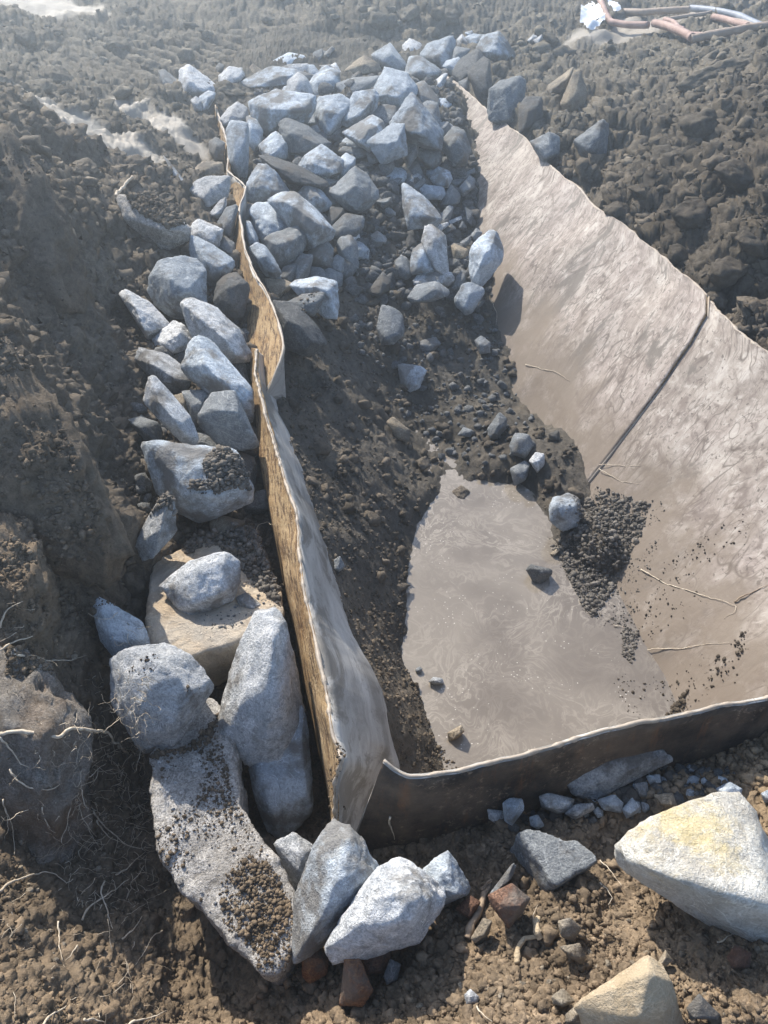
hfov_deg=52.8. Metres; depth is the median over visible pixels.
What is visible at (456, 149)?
rock
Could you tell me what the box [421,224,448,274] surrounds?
rock
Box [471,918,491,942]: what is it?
rock
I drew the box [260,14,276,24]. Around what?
earth clod
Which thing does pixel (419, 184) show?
rock
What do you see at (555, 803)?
rock
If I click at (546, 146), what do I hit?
rock
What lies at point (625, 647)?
soil crumbs
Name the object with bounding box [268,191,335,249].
rock
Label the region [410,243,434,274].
rock
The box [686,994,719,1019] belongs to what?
rock
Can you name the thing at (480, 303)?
rock
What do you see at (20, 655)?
root
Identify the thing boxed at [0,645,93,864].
rock
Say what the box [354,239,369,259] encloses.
rock
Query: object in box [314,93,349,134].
rock
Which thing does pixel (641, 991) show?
rock
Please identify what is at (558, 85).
rock
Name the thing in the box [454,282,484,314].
rock
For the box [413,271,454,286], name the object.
rock
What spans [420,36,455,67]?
rock
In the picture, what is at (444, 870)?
rock
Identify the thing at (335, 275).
rock
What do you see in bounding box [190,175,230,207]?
rock
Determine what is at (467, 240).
rock
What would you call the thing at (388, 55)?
rock
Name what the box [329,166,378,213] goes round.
rock
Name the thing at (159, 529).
rock
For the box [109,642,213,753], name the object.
rock
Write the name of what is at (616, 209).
earth clod
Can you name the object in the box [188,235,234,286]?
rock
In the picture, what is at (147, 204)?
soil clods
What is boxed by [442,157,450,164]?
rock
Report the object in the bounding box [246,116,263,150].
rock
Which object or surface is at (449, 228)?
rock
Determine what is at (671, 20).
hose
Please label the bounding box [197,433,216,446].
rock
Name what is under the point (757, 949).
pebbles
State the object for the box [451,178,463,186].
rock
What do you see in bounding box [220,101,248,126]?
rock
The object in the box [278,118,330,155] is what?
rock
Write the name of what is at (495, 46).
rock
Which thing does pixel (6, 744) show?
root
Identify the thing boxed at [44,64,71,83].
earth clod
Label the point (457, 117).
gravel
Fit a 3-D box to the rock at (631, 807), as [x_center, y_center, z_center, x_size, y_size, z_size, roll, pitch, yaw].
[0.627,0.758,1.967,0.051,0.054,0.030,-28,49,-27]
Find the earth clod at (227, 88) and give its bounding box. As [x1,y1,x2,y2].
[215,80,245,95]
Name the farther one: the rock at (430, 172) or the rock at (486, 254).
the rock at (430, 172)
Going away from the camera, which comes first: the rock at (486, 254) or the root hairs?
the root hairs
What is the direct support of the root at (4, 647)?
attached to the earth hump at (43, 581)
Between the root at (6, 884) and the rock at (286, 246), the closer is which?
the root at (6, 884)
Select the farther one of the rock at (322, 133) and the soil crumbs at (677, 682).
the rock at (322, 133)
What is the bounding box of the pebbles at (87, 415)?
[36,276,144,482]
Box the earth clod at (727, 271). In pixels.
[707,256,747,288]
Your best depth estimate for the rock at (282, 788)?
2.16 m
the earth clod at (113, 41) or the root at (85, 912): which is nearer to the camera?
the root at (85, 912)
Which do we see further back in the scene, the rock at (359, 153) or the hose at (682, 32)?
the hose at (682, 32)
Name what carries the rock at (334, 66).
on the mud
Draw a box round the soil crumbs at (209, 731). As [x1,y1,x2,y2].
[149,712,218,759]
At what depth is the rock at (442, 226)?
5.03 m
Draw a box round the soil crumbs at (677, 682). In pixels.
[594,521,745,718]
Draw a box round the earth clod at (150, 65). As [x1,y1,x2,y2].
[140,60,160,70]
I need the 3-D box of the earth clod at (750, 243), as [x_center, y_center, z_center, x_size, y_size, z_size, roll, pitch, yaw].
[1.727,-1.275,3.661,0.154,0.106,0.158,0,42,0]
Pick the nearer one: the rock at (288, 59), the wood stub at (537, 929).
the wood stub at (537, 929)
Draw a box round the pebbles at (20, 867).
[13,610,135,979]
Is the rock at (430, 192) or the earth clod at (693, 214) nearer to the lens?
the earth clod at (693, 214)
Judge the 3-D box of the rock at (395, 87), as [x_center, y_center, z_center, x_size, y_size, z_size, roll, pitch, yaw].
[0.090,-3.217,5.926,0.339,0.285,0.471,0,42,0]
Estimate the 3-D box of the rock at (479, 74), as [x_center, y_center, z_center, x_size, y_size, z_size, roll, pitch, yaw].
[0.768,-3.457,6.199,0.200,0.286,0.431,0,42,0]
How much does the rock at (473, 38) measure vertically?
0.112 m
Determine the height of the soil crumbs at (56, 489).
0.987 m
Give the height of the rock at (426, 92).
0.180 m
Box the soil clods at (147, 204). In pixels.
[124,188,186,229]
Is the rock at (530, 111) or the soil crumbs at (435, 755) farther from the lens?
the rock at (530, 111)
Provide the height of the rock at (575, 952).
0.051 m
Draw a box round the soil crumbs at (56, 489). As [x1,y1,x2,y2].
[0,332,126,635]
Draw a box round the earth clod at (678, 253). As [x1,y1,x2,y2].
[667,243,688,264]
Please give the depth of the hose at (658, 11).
7.31 m
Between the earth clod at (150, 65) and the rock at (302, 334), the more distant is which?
the earth clod at (150, 65)
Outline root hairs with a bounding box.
[0,602,169,1023]
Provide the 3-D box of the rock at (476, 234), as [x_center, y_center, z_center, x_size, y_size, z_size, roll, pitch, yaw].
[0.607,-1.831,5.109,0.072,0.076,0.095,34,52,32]
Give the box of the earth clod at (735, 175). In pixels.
[714,158,754,192]
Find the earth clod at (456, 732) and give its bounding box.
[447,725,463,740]
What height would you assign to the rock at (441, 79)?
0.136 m
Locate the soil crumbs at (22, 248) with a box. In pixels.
[0,137,85,324]
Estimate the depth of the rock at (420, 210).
4.88 m
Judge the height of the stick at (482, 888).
0.020 m
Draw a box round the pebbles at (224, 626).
[201,578,278,637]
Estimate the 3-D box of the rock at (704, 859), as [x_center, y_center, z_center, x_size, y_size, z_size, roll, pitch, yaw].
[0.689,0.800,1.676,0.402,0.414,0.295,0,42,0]
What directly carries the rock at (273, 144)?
on the mud
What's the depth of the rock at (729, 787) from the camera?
1.94 m
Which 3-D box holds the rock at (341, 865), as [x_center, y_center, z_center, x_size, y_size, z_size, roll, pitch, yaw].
[-0.147,0.895,1.823,0.258,0.358,0.183,-29,50,-29]
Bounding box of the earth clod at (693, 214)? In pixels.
[670,199,710,228]
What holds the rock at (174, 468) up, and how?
on the ground
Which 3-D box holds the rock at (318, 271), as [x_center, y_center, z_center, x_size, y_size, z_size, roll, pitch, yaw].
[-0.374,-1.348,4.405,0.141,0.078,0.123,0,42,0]
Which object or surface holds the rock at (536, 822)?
on the ground
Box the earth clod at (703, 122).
[678,106,718,137]
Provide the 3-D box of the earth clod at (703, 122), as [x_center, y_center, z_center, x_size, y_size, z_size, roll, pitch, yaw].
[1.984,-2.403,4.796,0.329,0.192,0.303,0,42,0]
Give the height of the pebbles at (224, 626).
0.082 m
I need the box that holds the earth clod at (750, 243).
[735,230,763,256]
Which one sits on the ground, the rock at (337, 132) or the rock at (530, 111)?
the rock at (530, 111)
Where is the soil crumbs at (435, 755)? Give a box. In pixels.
[423,747,458,769]
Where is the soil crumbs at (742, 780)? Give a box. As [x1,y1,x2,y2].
[0,0,767,834]
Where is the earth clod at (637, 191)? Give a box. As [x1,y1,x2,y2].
[628,183,649,199]
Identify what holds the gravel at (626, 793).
on the ground
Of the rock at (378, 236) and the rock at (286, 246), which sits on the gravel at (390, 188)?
the rock at (378, 236)
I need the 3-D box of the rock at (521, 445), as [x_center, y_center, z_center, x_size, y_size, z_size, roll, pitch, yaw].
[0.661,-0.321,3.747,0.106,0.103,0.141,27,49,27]
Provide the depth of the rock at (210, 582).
2.40 m
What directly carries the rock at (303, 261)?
on the mud
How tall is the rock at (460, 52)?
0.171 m
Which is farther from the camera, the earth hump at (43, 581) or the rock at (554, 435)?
the rock at (554, 435)
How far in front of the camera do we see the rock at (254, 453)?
3.00 m
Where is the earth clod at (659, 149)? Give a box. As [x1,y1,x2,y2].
[651,144,674,160]
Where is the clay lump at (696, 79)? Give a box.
[675,46,767,92]
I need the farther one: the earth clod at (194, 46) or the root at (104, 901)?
the earth clod at (194, 46)
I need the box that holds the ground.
[0,0,767,1023]
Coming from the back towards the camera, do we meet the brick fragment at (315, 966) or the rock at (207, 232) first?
the rock at (207, 232)
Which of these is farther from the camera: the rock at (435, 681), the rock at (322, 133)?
the rock at (322, 133)
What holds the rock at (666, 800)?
on the gravel at (626, 793)
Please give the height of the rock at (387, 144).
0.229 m
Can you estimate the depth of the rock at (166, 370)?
3.19 m
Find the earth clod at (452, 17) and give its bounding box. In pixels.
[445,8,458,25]
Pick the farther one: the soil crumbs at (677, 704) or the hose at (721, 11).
the hose at (721, 11)
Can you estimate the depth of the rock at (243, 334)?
3.66 m
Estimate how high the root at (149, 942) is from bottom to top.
0.083 m
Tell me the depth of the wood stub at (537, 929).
1.68 m
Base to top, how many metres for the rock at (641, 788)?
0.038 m
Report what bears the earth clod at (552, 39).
on the ground
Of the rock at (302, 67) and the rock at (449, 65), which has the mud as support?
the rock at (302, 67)
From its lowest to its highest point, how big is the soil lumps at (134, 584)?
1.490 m
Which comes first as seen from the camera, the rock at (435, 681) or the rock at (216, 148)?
the rock at (435, 681)
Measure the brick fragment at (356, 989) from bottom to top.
0.122 m
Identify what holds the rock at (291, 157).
on the mud
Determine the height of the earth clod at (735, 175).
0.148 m
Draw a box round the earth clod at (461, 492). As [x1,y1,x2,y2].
[452,485,469,498]
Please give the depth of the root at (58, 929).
1.78 m
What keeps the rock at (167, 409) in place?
on the gravel at (143, 482)
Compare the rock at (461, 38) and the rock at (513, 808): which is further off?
the rock at (461, 38)
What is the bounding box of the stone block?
[510,829,596,891]
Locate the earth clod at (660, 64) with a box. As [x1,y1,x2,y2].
[656,59,666,66]
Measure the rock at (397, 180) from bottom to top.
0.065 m
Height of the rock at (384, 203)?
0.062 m
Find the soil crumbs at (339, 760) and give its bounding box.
[327,742,345,809]
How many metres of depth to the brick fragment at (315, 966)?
1.82 m
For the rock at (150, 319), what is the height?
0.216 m
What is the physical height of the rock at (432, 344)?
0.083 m
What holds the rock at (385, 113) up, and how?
on the mud
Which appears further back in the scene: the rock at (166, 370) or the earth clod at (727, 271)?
the earth clod at (727, 271)
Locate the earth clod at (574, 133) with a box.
[570,129,583,137]
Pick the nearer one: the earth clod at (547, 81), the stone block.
the stone block
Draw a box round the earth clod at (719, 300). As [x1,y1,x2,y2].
[707,291,727,309]
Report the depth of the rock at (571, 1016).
1.47 m
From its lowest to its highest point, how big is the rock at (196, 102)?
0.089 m
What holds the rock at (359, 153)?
on the mud
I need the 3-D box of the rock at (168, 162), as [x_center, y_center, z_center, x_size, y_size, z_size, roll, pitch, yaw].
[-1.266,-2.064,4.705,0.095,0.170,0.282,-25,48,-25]
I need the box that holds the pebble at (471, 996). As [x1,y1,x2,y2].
[464,989,478,1003]
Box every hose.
[597,0,649,28]
[623,6,689,15]
[651,19,694,41]
[662,17,684,27]
[668,10,712,19]
[690,5,761,22]
[691,21,767,42]
[711,13,749,25]
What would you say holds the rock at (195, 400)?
on the gravel at (143, 482)
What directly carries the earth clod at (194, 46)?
on the ground
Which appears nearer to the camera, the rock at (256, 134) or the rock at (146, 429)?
the rock at (146, 429)
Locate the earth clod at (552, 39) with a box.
[543,32,559,45]
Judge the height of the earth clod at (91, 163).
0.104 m
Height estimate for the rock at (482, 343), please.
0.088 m
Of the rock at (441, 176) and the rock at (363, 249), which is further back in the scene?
the rock at (441, 176)
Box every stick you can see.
[463,881,491,939]
[480,879,491,890]
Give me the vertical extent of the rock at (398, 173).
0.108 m
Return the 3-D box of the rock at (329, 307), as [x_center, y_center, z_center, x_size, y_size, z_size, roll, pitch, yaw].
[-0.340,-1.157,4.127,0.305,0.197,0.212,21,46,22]
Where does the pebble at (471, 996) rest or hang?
on the ground
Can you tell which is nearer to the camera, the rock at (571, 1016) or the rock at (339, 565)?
the rock at (571, 1016)
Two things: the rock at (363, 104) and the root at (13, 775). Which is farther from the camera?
the rock at (363, 104)
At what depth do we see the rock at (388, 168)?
5.31 m
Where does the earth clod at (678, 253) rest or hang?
on the ground
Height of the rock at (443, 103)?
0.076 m
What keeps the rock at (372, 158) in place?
on the mud
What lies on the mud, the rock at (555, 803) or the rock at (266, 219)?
the rock at (266, 219)
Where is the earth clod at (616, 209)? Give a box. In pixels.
[604,201,629,219]
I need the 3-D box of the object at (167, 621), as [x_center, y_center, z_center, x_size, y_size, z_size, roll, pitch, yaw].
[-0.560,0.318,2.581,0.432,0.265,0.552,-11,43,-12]
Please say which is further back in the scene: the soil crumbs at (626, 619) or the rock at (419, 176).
the rock at (419, 176)
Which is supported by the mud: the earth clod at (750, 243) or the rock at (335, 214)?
the rock at (335, 214)
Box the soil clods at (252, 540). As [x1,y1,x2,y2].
[149,477,282,606]
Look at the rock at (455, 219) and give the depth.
5.14 m
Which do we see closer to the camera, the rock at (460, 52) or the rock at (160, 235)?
the rock at (160, 235)
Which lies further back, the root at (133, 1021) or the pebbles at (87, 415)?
the pebbles at (87, 415)
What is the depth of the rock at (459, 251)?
4.84 m
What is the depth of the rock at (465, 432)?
3.94 m
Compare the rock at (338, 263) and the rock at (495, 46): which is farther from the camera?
the rock at (495, 46)
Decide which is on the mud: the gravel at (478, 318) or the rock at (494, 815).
the gravel at (478, 318)
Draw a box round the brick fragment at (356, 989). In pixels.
[339,958,372,1006]
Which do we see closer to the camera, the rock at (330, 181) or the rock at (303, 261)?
the rock at (303, 261)
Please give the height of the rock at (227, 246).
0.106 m
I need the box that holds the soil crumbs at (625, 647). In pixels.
[621,626,638,662]
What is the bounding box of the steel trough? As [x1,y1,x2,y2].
[214,76,767,851]
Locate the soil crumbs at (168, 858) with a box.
[150,741,292,976]
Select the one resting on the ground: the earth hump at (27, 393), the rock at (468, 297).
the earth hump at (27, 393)
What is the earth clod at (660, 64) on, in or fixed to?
on the ground
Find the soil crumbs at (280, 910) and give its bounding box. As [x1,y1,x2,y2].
[219,856,292,960]
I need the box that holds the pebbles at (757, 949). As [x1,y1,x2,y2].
[412,917,767,1017]
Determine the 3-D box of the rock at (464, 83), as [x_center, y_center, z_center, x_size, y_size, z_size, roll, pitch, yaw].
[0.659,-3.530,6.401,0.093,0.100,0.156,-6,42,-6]
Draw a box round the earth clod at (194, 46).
[185,41,199,51]
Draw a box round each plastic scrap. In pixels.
[580,1,604,29]
[606,0,620,11]
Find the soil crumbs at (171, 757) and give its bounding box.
[128,654,199,778]
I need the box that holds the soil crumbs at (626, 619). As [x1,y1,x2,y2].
[549,494,664,636]
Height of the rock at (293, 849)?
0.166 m
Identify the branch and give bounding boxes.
[114,176,132,197]
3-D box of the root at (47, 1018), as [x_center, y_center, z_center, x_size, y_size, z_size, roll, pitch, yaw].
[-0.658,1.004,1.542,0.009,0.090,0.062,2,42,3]
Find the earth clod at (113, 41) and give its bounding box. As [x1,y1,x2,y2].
[107,35,129,50]
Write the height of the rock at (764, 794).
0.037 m
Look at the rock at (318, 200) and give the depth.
4.82 m
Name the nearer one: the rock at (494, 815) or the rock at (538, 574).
the rock at (494, 815)
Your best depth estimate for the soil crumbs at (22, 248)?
3.04 m
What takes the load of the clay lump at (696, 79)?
on the ground
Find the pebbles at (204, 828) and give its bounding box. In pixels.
[153,750,290,964]
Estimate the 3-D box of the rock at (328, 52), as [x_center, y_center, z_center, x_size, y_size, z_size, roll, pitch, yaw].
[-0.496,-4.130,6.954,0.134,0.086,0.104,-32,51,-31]
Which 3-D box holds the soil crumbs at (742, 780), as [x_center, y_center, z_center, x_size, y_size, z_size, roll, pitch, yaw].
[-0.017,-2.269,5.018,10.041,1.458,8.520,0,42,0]
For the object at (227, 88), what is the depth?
6.12 m
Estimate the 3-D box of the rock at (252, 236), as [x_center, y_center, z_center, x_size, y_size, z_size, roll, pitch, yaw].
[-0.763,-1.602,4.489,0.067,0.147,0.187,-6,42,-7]
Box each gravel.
[130,287,254,511]
[252,68,472,191]
[332,154,494,309]
[349,306,535,468]
[507,763,735,831]
[584,764,727,817]
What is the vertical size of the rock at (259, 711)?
0.456 m
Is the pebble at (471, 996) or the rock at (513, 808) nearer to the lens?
the pebble at (471, 996)
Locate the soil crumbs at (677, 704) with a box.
[663,631,745,716]
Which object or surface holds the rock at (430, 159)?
on the gravel at (390, 188)
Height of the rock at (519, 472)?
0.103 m
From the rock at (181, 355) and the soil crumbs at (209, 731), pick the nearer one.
the soil crumbs at (209, 731)
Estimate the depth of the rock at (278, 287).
4.19 m
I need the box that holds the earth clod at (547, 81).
[543,76,557,85]
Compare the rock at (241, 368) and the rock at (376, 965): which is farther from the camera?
the rock at (241, 368)
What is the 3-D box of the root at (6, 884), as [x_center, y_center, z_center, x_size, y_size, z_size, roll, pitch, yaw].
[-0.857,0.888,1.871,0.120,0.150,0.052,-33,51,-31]
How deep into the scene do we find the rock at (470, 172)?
5.50 m
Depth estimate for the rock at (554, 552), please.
3.36 m
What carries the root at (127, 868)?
on the ground
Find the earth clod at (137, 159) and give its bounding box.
[125,154,145,164]
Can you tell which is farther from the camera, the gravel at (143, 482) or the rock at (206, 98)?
the rock at (206, 98)
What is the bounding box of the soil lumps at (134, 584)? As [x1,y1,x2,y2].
[0,0,767,688]
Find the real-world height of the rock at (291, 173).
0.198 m
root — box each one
[0,601,22,627]
[0,636,32,650]
[0,727,128,754]
[0,736,28,767]
[0,871,65,891]
[2,799,14,854]
[9,768,59,789]
[14,653,86,661]
[43,1005,66,1023]
[57,921,62,959]
[81,878,129,920]
[83,1018,105,1022]
[93,810,150,848]
[96,820,123,843]
[100,880,112,928]
[115,852,144,874]
[122,916,141,939]
[128,1010,166,1023]
[135,930,162,964]
[388,816,394,839]
[641,569,735,618]
[647,642,725,649]
[734,585,767,602]
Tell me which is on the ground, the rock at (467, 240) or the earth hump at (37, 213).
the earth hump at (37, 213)
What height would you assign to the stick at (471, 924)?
0.048 m
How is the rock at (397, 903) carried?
on the ground
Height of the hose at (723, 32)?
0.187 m
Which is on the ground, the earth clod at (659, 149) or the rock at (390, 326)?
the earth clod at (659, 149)
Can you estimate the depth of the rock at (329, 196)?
4.94 m
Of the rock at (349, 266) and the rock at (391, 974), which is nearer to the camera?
the rock at (391, 974)
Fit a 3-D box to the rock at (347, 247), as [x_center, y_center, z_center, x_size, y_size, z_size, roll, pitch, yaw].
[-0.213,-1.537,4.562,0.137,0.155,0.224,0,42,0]
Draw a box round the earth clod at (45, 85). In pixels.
[25,78,52,93]
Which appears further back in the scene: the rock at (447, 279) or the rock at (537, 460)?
the rock at (447, 279)
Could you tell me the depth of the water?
3.03 m
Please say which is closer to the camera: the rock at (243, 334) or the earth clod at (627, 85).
the rock at (243, 334)
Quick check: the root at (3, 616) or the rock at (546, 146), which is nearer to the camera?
the root at (3, 616)
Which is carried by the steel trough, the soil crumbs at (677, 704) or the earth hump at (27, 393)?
the soil crumbs at (677, 704)
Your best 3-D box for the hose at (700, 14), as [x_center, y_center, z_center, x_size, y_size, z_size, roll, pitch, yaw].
[2.791,-4.542,7.090,0.426,0.102,0.063,6,42,6]
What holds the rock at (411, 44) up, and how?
on the ground
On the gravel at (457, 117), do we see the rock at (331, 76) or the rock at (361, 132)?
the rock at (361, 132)
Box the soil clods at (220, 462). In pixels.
[202,444,251,494]
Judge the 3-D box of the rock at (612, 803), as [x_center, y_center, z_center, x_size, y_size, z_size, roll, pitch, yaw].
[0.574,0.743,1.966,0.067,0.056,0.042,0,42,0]
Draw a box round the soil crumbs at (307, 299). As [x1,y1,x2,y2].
[299,292,323,356]
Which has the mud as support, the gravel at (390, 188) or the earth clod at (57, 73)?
the gravel at (390, 188)
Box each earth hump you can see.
[0,123,88,313]
[0,336,135,589]
[0,512,61,662]
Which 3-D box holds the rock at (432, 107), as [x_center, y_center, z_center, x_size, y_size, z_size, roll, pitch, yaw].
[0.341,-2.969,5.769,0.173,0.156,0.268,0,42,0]
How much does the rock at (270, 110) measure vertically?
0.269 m
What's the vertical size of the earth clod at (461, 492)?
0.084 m
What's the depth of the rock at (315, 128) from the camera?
5.57 m
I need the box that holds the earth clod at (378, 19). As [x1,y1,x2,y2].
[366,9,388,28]
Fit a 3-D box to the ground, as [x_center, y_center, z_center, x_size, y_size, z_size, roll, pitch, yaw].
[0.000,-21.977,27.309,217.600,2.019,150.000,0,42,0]
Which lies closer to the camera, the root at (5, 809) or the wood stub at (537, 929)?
the wood stub at (537, 929)
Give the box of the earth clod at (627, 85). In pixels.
[616,77,640,94]
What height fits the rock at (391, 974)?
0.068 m
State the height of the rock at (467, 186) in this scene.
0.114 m
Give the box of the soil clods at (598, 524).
[552,486,650,616]
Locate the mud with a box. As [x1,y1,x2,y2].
[217,27,629,773]
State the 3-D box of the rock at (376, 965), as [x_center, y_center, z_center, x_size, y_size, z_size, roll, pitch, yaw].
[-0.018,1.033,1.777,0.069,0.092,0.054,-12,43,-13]
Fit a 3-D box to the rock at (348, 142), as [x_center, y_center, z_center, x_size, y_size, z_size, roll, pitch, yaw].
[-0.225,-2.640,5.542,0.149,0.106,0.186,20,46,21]
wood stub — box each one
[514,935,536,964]
[533,915,542,940]
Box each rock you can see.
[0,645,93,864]
[93,597,150,655]
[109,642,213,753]
[116,194,190,249]
[119,289,168,339]
[128,416,162,440]
[134,347,191,393]
[135,500,177,560]
[141,440,253,522]
[143,375,198,444]
[147,255,206,318]
[152,320,191,353]
[158,69,176,84]
[159,552,240,614]
[164,156,182,179]
[174,393,188,412]
[175,350,184,363]
[178,64,214,97]
[180,242,189,256]
[180,297,251,363]
[180,335,254,422]
[182,390,209,426]
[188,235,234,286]
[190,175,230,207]
[191,96,201,111]
[191,219,223,246]
[195,161,224,175]
[197,390,259,450]
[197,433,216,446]
[199,90,215,109]
[208,137,224,160]
[209,516,244,532]
[210,197,226,218]
[213,272,249,319]
[216,63,223,72]
[217,204,237,236]
[218,66,244,82]
[218,607,305,766]
[219,236,235,254]
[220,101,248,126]
[226,120,249,178]
[231,363,249,383]
[232,322,246,340]
[236,446,258,457]
[236,593,260,608]
[237,451,257,486]
[241,66,313,88]
[243,489,268,513]
[245,204,252,220]
[245,220,258,245]
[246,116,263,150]
[246,163,288,203]
[248,89,316,135]
[248,705,313,838]
[249,202,287,244]
[249,242,281,278]
[258,131,287,159]
[258,154,328,189]
[264,225,306,268]
[264,278,291,295]
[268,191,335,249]
[272,300,326,356]
[273,53,304,63]
[274,832,312,891]
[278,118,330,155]
[281,263,296,281]
[282,63,309,72]
[285,72,312,93]
[285,154,294,160]
[289,292,324,316]
[290,276,339,319]
[291,818,378,963]
[292,253,312,281]
[297,186,331,212]
[298,144,343,177]
[306,114,315,126]
[306,266,328,278]
[307,242,333,268]
[308,64,318,74]
[309,68,340,94]
[311,124,319,132]
[313,49,323,60]
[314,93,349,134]
[318,128,326,138]
[319,65,331,71]
[323,47,334,56]
[323,178,335,186]
[323,186,340,206]
[324,268,342,286]
[325,857,445,964]
[327,206,344,225]
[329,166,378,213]
[331,62,340,71]
[331,128,341,135]
[332,213,364,238]
[332,254,344,272]
[334,556,344,571]
[335,75,379,92]
[336,235,358,268]
[338,146,366,158]
[339,153,355,178]
[339,255,356,274]
[341,89,378,127]
[342,114,384,151]
[342,137,360,147]
[344,55,382,74]
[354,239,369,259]
[362,952,390,974]
[366,151,377,163]
[367,123,407,163]
[368,272,390,296]
[371,43,406,70]
[371,231,386,242]
[372,104,397,127]
[374,66,417,109]
[376,197,392,208]
[376,305,404,345]
[379,161,394,175]
[383,959,400,984]
[384,207,395,216]
[387,167,406,184]
[387,417,409,442]
[389,92,443,150]
[393,178,401,184]
[395,255,411,279]
[398,363,426,391]
[401,183,442,229]
[402,38,421,50]
[403,143,418,167]
[403,162,422,174]
[405,56,441,80]
[406,234,417,248]
[407,281,449,303]
[410,173,421,182]
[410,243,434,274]
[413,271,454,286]
[414,178,425,190]
[415,666,421,672]
[416,81,440,104]
[418,148,441,169]
[419,337,440,351]
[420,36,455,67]
[420,184,445,199]
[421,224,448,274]
[422,850,470,904]
[423,100,440,123]
[426,168,435,178]
[428,677,443,684]
[430,166,452,187]
[436,73,447,87]
[437,222,448,230]
[439,98,451,107]
[439,121,451,134]
[440,205,453,219]
[441,184,460,205]
[442,57,459,75]
[442,126,470,166]
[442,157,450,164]
[442,224,455,233]
[449,216,461,223]
[449,270,465,291]
[451,46,470,58]
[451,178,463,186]
[451,243,468,258]
[452,48,482,82]
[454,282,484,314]
[456,34,468,46]
[456,895,480,918]
[458,77,468,90]
[458,168,474,178]
[458,221,466,229]
[458,427,472,436]
[459,176,474,196]
[460,236,470,246]
[465,33,484,42]
[465,207,472,225]
[467,56,491,100]
[469,229,503,286]
[470,228,481,241]
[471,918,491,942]
[474,336,490,353]
[475,299,484,309]
[476,30,515,62]
[487,76,525,124]
[487,412,506,438]
[487,809,503,822]
[487,863,515,896]
[488,883,529,928]
[503,797,523,824]
[509,433,533,458]
[510,461,529,485]
[518,96,542,134]
[526,564,552,583]
[527,34,536,43]
[529,452,544,472]
[529,815,543,828]
[530,132,559,162]
[533,34,542,42]
[539,793,573,813]
[547,67,573,95]
[548,430,559,440]
[549,493,581,531]
[550,547,559,555]
[551,988,574,1006]
[558,918,581,941]
[560,68,587,112]
[560,943,585,963]
[565,803,594,819]
[565,1007,580,1023]
[567,749,672,798]
[573,119,608,157]
[574,955,683,1023]
[593,807,603,817]
[597,795,622,812]
[614,791,767,942]
[622,798,639,818]
[635,782,647,796]
[646,774,660,783]
[654,793,676,808]
[659,950,671,966]
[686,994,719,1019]
[716,782,741,793]
[726,944,751,968]
[761,790,767,802]
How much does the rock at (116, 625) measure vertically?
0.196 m
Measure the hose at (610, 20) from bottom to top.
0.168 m
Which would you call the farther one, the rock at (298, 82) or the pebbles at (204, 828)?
the rock at (298, 82)
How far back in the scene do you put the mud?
3.79 m
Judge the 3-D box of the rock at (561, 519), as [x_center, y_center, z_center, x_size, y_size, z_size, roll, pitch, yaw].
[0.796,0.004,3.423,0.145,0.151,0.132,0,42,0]
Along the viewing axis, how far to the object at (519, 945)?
1.67 m
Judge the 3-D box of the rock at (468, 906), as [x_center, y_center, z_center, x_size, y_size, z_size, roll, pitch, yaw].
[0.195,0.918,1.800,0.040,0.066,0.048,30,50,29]
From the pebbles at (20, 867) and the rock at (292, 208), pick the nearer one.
the pebbles at (20, 867)
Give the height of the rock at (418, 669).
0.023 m
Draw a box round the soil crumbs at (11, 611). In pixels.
[0,534,68,691]
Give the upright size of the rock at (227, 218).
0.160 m
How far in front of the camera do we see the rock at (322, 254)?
4.42 m
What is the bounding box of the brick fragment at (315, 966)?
[302,949,328,983]
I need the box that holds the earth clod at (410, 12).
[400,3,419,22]
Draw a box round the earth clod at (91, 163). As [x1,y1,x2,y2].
[69,158,97,170]
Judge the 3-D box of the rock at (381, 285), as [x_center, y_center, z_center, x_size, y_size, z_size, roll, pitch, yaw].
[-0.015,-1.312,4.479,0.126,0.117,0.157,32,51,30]
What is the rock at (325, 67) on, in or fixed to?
on the ground
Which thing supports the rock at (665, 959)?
on the ground
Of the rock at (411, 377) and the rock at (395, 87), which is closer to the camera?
the rock at (411, 377)
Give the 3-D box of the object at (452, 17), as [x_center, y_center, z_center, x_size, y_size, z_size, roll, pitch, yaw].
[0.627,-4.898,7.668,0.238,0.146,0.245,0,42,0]
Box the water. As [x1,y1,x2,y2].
[401,430,675,769]
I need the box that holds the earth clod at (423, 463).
[417,456,429,471]
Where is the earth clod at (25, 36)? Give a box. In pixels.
[13,27,36,48]
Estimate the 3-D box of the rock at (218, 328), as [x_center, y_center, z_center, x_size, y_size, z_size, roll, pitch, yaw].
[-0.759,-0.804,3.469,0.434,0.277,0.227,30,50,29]
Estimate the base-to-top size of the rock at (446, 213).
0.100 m

